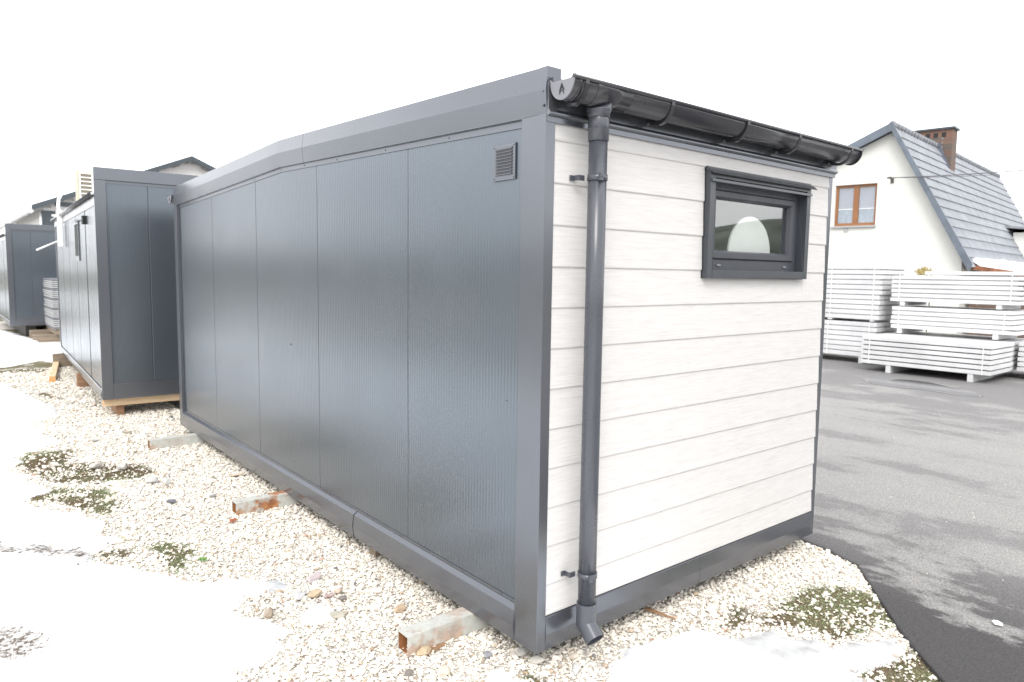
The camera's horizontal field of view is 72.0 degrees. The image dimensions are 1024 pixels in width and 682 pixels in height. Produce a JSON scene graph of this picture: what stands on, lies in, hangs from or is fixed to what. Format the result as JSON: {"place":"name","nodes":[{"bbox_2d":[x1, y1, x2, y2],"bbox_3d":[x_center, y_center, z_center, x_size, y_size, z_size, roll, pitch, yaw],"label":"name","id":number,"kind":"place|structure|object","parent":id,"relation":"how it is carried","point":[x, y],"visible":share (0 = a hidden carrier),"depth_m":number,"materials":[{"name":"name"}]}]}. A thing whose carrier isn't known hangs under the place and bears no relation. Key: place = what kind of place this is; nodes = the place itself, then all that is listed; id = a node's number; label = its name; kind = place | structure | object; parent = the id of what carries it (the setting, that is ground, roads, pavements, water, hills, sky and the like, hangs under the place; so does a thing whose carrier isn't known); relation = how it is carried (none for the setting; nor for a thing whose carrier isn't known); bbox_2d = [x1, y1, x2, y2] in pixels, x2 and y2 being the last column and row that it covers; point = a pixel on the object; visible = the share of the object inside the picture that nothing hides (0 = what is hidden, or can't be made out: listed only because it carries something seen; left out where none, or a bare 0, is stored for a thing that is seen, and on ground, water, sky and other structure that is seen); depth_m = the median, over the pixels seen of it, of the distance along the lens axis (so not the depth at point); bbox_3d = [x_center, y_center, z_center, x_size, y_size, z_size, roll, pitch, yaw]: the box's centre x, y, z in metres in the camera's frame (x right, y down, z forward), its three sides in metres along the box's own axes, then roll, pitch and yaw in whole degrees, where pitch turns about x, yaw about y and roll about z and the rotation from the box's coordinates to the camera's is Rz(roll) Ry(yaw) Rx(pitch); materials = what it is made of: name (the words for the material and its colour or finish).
{"place":"outdoors","nodes":[
{"label":"outdoors","id":0,"kind":"place"},
{"bbox_2d":[0,321,938,681],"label":"gravel yard","id":1,"kind":"structure","parent":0,"point":[40,365],"depth_m":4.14,"materials":[{"name":"beige gravel"}]},
{"bbox_2d":[13,325,36,335],"bbox_3d":[-14.593,-0.510,20.979,0.250,0.310,5.400,-4,7,-39],"label":"timber","id":2,"kind":"object","parent":1,"relation":"on","point":[24,330],"visible":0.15,"depth_m":18.95,"materials":[{"name":"wood"}]},
{"bbox_2d":[0,223,56,325],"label":"portable cabin","id":3,"kind":"object","parent":2,"relation":"on","point":[26,267],"visible":0.47,"depth_m":18.49,"materials":[{"name":"metal"}]},
{"bbox_2d":[29,329,53,337],"bbox_3d":[-11.976,-0.227,19.002,1.700,0.200,0.200,-4,7,-39],"label":"timber","id":4,"kind":"object","parent":1,"relation":"on","point":[40,331],"visible":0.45,"depth_m":18.52,"materials":[{"name":"brown wood"}]},
{"bbox_2d":[32,334,59,341],"bbox_3d":[-11.232,-0.099,17.939,1.600,0.170,0.220,-3,7,-35],"label":"timber","id":5,"kind":"object","parent":1,"relation":"on","point":[45,337],"visible":0.24,"depth_m":17.57,"materials":[{"name":"brown wood"}]},
{"bbox_2d":[43,278,59,334],"bbox_3d":[-11.603,-0.956,18.582,1.122,1.382,2.198,-4,7,-39],"label":"panel stack","id":6,"kind":"object","parent":5,"relation":"on","point":[51,305],"visible":0.22,"depth_m":17.58,"materials":[{"name":"plastic"}]},
{"bbox_2d":[49,362,58,382],"bbox_3d":[-8.240,0.479,12.721,0.092,0.100,3.150,-3,6,-31],"label":"timber","id":7,"kind":"object","parent":1,"relation":"on","point":[53,372],"visible":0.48,"depth_m":11.80,"materials":[{"name":"brown wood"}]},
{"bbox_2d":[52,353,72,366],"bbox_3d":[-8.379,0.350,13.319,0.500,0.240,0.150,-3,7,-36],"label":"wood block","id":8,"kind":"object","parent":1,"relation":"on","point":[61,359],"depth_m":13.19,"materials":[{"name":"brown wood"}]},
{"bbox_2d":[76,373,89,386],"bbox_3d":[-6.644,0.603,11.045,0.300,0.220,0.130,-3,7,-36],"label":"wood block","id":9,"kind":"object","parent":1,"relation":"on","point":[81,381],"depth_m":10.94,"materials":[{"name":"brown wood"}]},
{"bbox_2d":[89,462,102,469],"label":"rock","id":10,"kind":"object","parent":1,"relation":"on","point":[94,466],"visible":1,"depth_m":6.49,"materials":[{"name":"stone"}]},
{"bbox_2d":[111,405,124,415],"bbox_3d":[-5.109,0.867,9.127,0.090,0.145,0.500,-3,7,-36],"label":"wood block","id":11,"kind":"object","parent":1,"relation":"on","point":[118,410],"depth_m":8.93,"materials":[{"name":"brown wood"}]},
{"bbox_2d":[102,394,179,406],"bbox_3d":[-4.103,0.712,9.545,2.500,0.092,0.100,-3,7,-36],"label":"timber","id":12,"kind":"object","parent":11,"relation":"on","point":[139,400],"visible":0.34,"depth_m":9.01,"materials":[{"name":"brown wood"}]},
{"bbox_2d":[50,167,197,399],"bbox_3d":[-5.885,-0.995,11.742,2.565,2.830,6.162,-3,7,-36],"label":"portable cabin","id":13,"kind":"object","parent":12,"relation":"on","point":[116,275],"visible":0.53,"depth_m":8.91,"materials":[{"name":"metal"}]},
{"bbox_2d":[36,188,75,250],"bbox_3d":[-7.569,-2.041,11.829,0.731,1.074,0.182,-2,6,-28],"label":"cable duct","id":14,"kind":"object","parent":13,"relation":"attached to","point":[60,240],"visible":0.98,"depth_m":11.83,"materials":[{"name":"white plastic"}]},
{"bbox_2d":[72,219,79,260],"bbox_3d":[-6.365,-1.465,10.283,0.052,0.590,0.580,-3,7,-36],"label":"window","id":15,"kind":"structure","parent":13,"relation":"in","point":[76,225],"depth_m":10.21,"materials":[{"name":"glass"}]},
{"bbox_2d":[75,170,92,200],"bbox_3d":[-7.007,-2.532,12.098,0.800,0.670,0.342,-3,7,-36],"label":"air conditioner","id":16,"kind":"object","parent":13,"relation":"on","point":[83,183],"visible":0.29,"depth_m":11.79,"materials":[{"name":"plastic"}]},
{"bbox_2d":[116,463,126,469],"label":"rock","id":17,"kind":"object","parent":1,"relation":"on","point":[121,466],"visible":1,"depth_m":6.48,"materials":[{"name":"stone"}]},
{"bbox_2d":[145,477,158,482],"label":"rock","id":18,"kind":"object","parent":1,"relation":"on","point":[152,480],"visible":1,"depth_m":6.10,"materials":[{"name":"stone"}]},
{"bbox_2d":[163,478,170,484],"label":"rock","id":19,"kind":"object","parent":1,"relation":"on","point":[166,481],"visible":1,"depth_m":6.07,"materials":[{"name":"stone"}]},
{"bbox_2d":[166,499,176,503],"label":"rock","id":20,"kind":"object","parent":1,"relation":"on","point":[172,501],"visible":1,"depth_m":5.57,"materials":[{"name":"stone"}]},
{"bbox_2d":[147,433,206,449],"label":"steel beam","id":21,"kind":"structure","parent":1,"relation":"on","point":[174,441],"depth_m":7.38,"materials":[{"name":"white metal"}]},
{"bbox_2d":[227,472,245,476],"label":"rock","id":22,"kind":"object","parent":1,"relation":"on","point":[232,475],"visible":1,"depth_m":6.33,"materials":[{"name":"stone"}]},
{"bbox_2d":[232,491,300,515],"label":"steel beam","id":23,"kind":"structure","parent":1,"relation":"on","point":[260,503],"depth_m":5.46,"materials":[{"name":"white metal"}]},
{"bbox_2d":[264,607,272,618],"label":"rock","id":24,"kind":"object","parent":1,"relation":"on","point":[268,613],"visible":1,"depth_m":3.76,"materials":[{"name":"stone"}]},
{"bbox_2d":[294,591,305,599],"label":"rock","id":25,"kind":"object","parent":1,"relation":"on","point":[299,595],"visible":1,"depth_m":3.99,"materials":[{"name":"stone"}]},
{"bbox_2d":[306,571,320,582],"bbox_3d":[-1.192,1.421,4.237,0.064,0.034,0.113,14,15,19],"label":"rock","id":26,"kind":"object","parent":1,"relation":"on","point":[316,576],"visible":1,"depth_m":4.22,"materials":[{"name":"stone"}]},
{"bbox_2d":[308,589,321,597],"bbox_3d":[-1.130,1.444,4.035,0.054,0.031,0.081,7,19,39],"label":"rock","id":27,"kind":"object","parent":1,"relation":"on","point":[314,593],"visible":1,"depth_m":4.02,"materials":[{"name":"stone"}]},
{"bbox_2d":[324,593,333,597],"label":"rock","id":28,"kind":"object","parent":1,"relation":"on","point":[328,595],"visible":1,"depth_m":4.00,"materials":[{"name":"stone"}]},
{"bbox_2d":[329,611,345,618],"bbox_3d":[-0.935,1.466,3.780,0.087,0.042,0.037,0,5,-4],"label":"rock","id":29,"kind":"object","parent":1,"relation":"on","point":[337,614],"visible":1,"depth_m":3.76,"materials":[{"name":"stone"}]},
{"bbox_2d":[334,588,342,592],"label":"rock","id":30,"kind":"object","parent":1,"relation":"on","point":[339,590],"visible":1,"depth_m":4.05,"materials":[{"name":"stone"}]},
{"bbox_2d":[339,595,345,600],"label":"rock","id":31,"kind":"object","parent":1,"relation":"on","point":[342,597],"visible":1,"depth_m":3.98,"materials":[{"name":"stone"}]},
{"bbox_2d":[1,387,713,654],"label":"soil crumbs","id":32,"kind":"object","parent":1,"relation":"on","point":[41,633],"visible":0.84,"depth_m":3.38,"materials":[{"name":"soil"}]},
{"bbox_2d":[370,547,380,556],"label":"wood block","id":33,"kind":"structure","parent":1,"relation":"on","point":[374,552],"depth_m":4.61,"materials":[{"name":"brown wood"}]},
{"bbox_2d":[394,603,405,612],"bbox_3d":[-0.614,1.463,3.865,0.071,0.040,0.049,-3,7,-37],"label":"rock","id":34,"kind":"object","parent":1,"relation":"on","point":[399,608],"visible":1,"depth_m":3.84,"materials":[{"name":"stone"}]},
{"bbox_2d":[404,669,413,675],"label":"rock","id":35,"kind":"object","parent":1,"relation":"on","point":[408,672],"visible":1,"depth_m":3.24,"materials":[{"name":"stone"}]},
{"bbox_2d":[0,330,832,681],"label":"snow","id":36,"kind":"structure","parent":1,"relation":"on","point":[98,622],"depth_m":3.60,"materials":[{"name":"white snow"}]},
{"bbox_2d":[12,609,28,656],"bbox_3d":[-2.290,1.398,3.262,0.034,0.132,0.433,-2,6,-26],"label":"grass stem","id":37,"kind":"object","parent":36,"relation":"on","point":[24,634],"visible":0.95,"depth_m":3.39,"materials":[{"name":"plant"}]},
{"bbox_2d":[416,645,430,655],"bbox_3d":[-0.431,1.507,3.429,0.062,0.042,0.082,-5,8,35],"label":"rock","id":38,"kind":"object","parent":1,"relation":"on","point":[424,650],"visible":1,"depth_m":3.41,"materials":[{"name":"stone"}]},
{"bbox_2d":[427,642,446,655],"bbox_3d":[-0.389,1.522,3.498,0.050,0.014,0.140,5,4,36],"label":"wood shim","id":39,"kind":"object","parent":1,"relation":"on","point":[437,647],"visible":0.54,"depth_m":3.50,"materials":[{"name":"brown wood"}]},
{"bbox_2d":[437,665,450,676],"bbox_3d":[-0.315,1.528,3.267,0.058,0.030,0.080,7,12,33],"label":"rock","id":40,"kind":"object","parent":1,"relation":"on","point":[443,670],"visible":1,"depth_m":3.25,"materials":[{"name":"stone"}]},
{"bbox_2d":[398,607,489,656],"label":"steel beam","id":41,"kind":"structure","parent":1,"relation":"on","point":[441,628],"depth_m":3.54,"materials":[{"name":"white metal"}]},
{"bbox_2d":[167,65,863,653],"bbox_3d":[-0.810,-0.228,6.314,2.611,2.748,6.495,-4,7,-39],"label":"portable cabin","id":42,"kind":"object","parent":41,"relation":"on","point":[531,361],"visible":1,"depth_m":3.89,"materials":[{"name":"metal"}]},
{"bbox_2d":[727,217,769,252],"bbox_3d":[1.438,-0.531,4.282,0.444,0.444,0.012,-4,7,-39],"label":"round panel","id":43,"kind":"object","parent":42,"relation":"attached to","point":[748,234],"visible":0.49,"depth_m":4.26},
{"bbox_2d":[701,166,816,278],"bbox_3d":[1.437,-0.669,4.167,1.082,0.601,0.170,-4,7,-39],"label":"window","id":44,"kind":"structure","parent":42,"relation":"in","point":[793,197],"depth_m":4.15,"materials":[{"name":"grey plastic"}]},
{"bbox_2d":[16,449,937,681],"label":"moss","id":45,"kind":"object","parent":1,"relation":"on","point":[178,556],"visible":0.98,"depth_m":4.28,"materials":[{"name":"green plant"}]},
{"bbox_2d":[484,650,491,657],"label":"rock","id":46,"kind":"object","parent":1,"relation":"on","point":[487,654],"visible":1,"depth_m":3.40,"materials":[{"name":"stone"}]},
{"bbox_2d":[516,646,528,656],"bbox_3d":[0.050,1.516,3.435,0.049,0.036,0.078,-3,4,40],"label":"rock","id":47,"kind":"object","parent":1,"relation":"on","point":[523,651],"visible":0.94,"depth_m":3.42,"materials":[{"name":"stone"}]},
{"bbox_2d":[529,655,544,663],"bbox_3d":[0.121,1.523,3.376,0.076,0.033,0.050,-6,16,2],"label":"rock","id":48,"kind":"object","parent":1,"relation":"on","point":[536,659],"visible":1,"depth_m":3.36,"materials":[{"name":"stone"}]},
{"bbox_2d":[569,653,578,659],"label":"rock","id":49,"kind":"object","parent":1,"relation":"on","point":[572,656],"visible":1,"depth_m":3.40,"materials":[{"name":"stone"}]},
{"bbox_2d":[571,662,579,674],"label":"rock","id":50,"kind":"object","parent":1,"relation":"on","point":[575,668],"visible":1,"depth_m":3.29,"materials":[{"name":"stone"}]},
{"bbox_2d":[253,580,903,681],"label":"snow","id":51,"kind":"structure","parent":1,"relation":"on","point":[833,664],"depth_m":3.49,"materials":[{"name":"white snow"}]},
{"bbox_2d":[837,639,869,646],"bbox_3d":[1.726,1.524,3.569,0.150,0.007,0.011,3,6,25],"label":"straw","id":52,"kind":"object","parent":51,"relation":"on","point":[854,642],"visible":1,"depth_m":3.57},
{"bbox_2d":[644,606,675,619],"bbox_3d":[0.809,1.485,3.845,0.180,0.012,0.024,7,8,36],"label":"wood splinter","id":53,"kind":"object","parent":1,"relation":"on","point":[655,611],"visible":1,"depth_m":3.85,"materials":[{"name":"brown wood"}]},
{"bbox_2d":[0,0,1023,234],"label":"sky","id":54,"kind":"structure","parent":0,"point":[141,85],"materials":[{"name":"white"}]},
{"bbox_2d":[797,353,1023,681],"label":"asphalt yard","id":55,"kind":"structure","parent":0,"point":[901,477],"depth_m":5.77,"materials":[{"name":"grey asphalt"}]},
{"bbox_2d":[0,156,215,229],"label":"clapboard building","id":56,"kind":"structure","parent":55,"relation":"on","point":[40,213],"depth_m":26.67,"materials":[{"name":"white wood"}]},
{"bbox_2d":[823,317,896,362],"bbox_3d":[7.445,-0.072,16.434,1.209,0.902,2.538,-4,7,-39],"label":"profile bundle","id":57,"kind":"object","parent":55,"relation":"on","point":[843,336],"visible":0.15,"depth_m":15.55,"materials":[{"name":"white metal"}]},
{"bbox_2d":[825,265,906,321],"bbox_3d":[7.475,-1.140,16.314,1.209,1.212,2.604,-4,7,-39],"label":"profile bundle","id":58,"kind":"object","parent":57,"relation":"on","point":[858,292],"visible":0.41,"depth_m":15.32,"materials":[{"name":"white metal"}]},
{"bbox_2d":[862,379,983,396],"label":"puddle","id":59,"kind":"object","parent":55,"relation":"on","point":[915,384],"visible":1,"depth_m":12.16,"materials":[{"name":"liquid"}]},
{"bbox_2d":[915,266,931,331],"bbox_3d":[8.784,-0.546,15.148,0.438,2.138,0.865,3,6,22],"label":"dry plant","id":60,"kind":"object","parent":55,"relation":"on","point":[922,270],"visible":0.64,"depth_m":14.86,"materials":[{"name":"beige plant"}]},
{"bbox_2d":[828,121,1023,337],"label":"house","id":61,"kind":"structure","parent":55,"relation":"on","point":[880,215],"depth_m":20.57,"materials":[{"name":"white paint"}]},
{"bbox_2d":[830,183,877,227],"bbox_3d":[10.156,-3.995,20.883,1.255,1.260,0.220,6,7,43],"label":"window","id":62,"kind":"structure","parent":61,"relation":"in","point":[855,204],"depth_m":20.90,"materials":[{"name":"orange wood"}]},
{"bbox_2d":[891,170,1023,177],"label":"power cable","id":63,"kind":"object","parent":61,"relation":"attached to","point":[959,174],"visible":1,"depth_m":18.56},
{"bbox_2d":[910,173,1023,177],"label":"power cable","id":64,"kind":"object","parent":61,"relation":"attached to","point":[973,175],"visible":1,"depth_m":18.48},
{"bbox_2d":[860,333,1013,381],"bbox_3d":[8.226,0.299,13.740,1.189,0.699,2.295,-4,7,-39],"label":"profile bundle","id":65,"kind":"object","parent":55,"relation":"on","point":[974,360],"visible":1,"depth_m":13.21,"materials":[{"name":"white metal"}]},
{"bbox_2d":[893,331,1023,376],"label":"profile bundle","id":66,"kind":"object","parent":55,"relation":"on","point":[1016,346],"visible":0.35,"depth_m":14.05,"materials":[{"name":"white metal"}]},
{"bbox_2d":[890,305,1023,339],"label":"profile bundle","id":67,"kind":"object","parent":66,"relation":"on","point":[1002,324],"visible":0.99,"depth_m":13.86,"materials":[{"name":"white metal"}]},
{"bbox_2d":[890,271,1023,309],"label":"profile bundle","id":68,"kind":"object","parent":67,"relation":"on","point":[1001,293],"visible":0.99,"depth_m":13.78,"materials":[{"name":"white metal"}]},
{"bbox_2d":[1016,341,1023,371],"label":"profile bundle","id":69,"kind":"object","parent":55,"relation":"on","point":[1020,364],"visible":1,"depth_m":13.21,"materials":[{"name":"white metal"}]},
{"bbox_2d":[992,620,1002,625],"bbox_3d":[2.603,1.508,3.784,0.050,0.018,0.069,2,6,16],"label":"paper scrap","id":70,"kind":"object","parent":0,"point":[996,622],"visible":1,"depth_m":3.77,"materials":[{"name":"white paper"}]},
{"bbox_2d":[973,258,1023,271],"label":"roof snow","id":71,"kind":"structure","parent":0,"point":[1006,265],"depth_m":19.42,"materials":[{"name":"white snow"}]}
]}

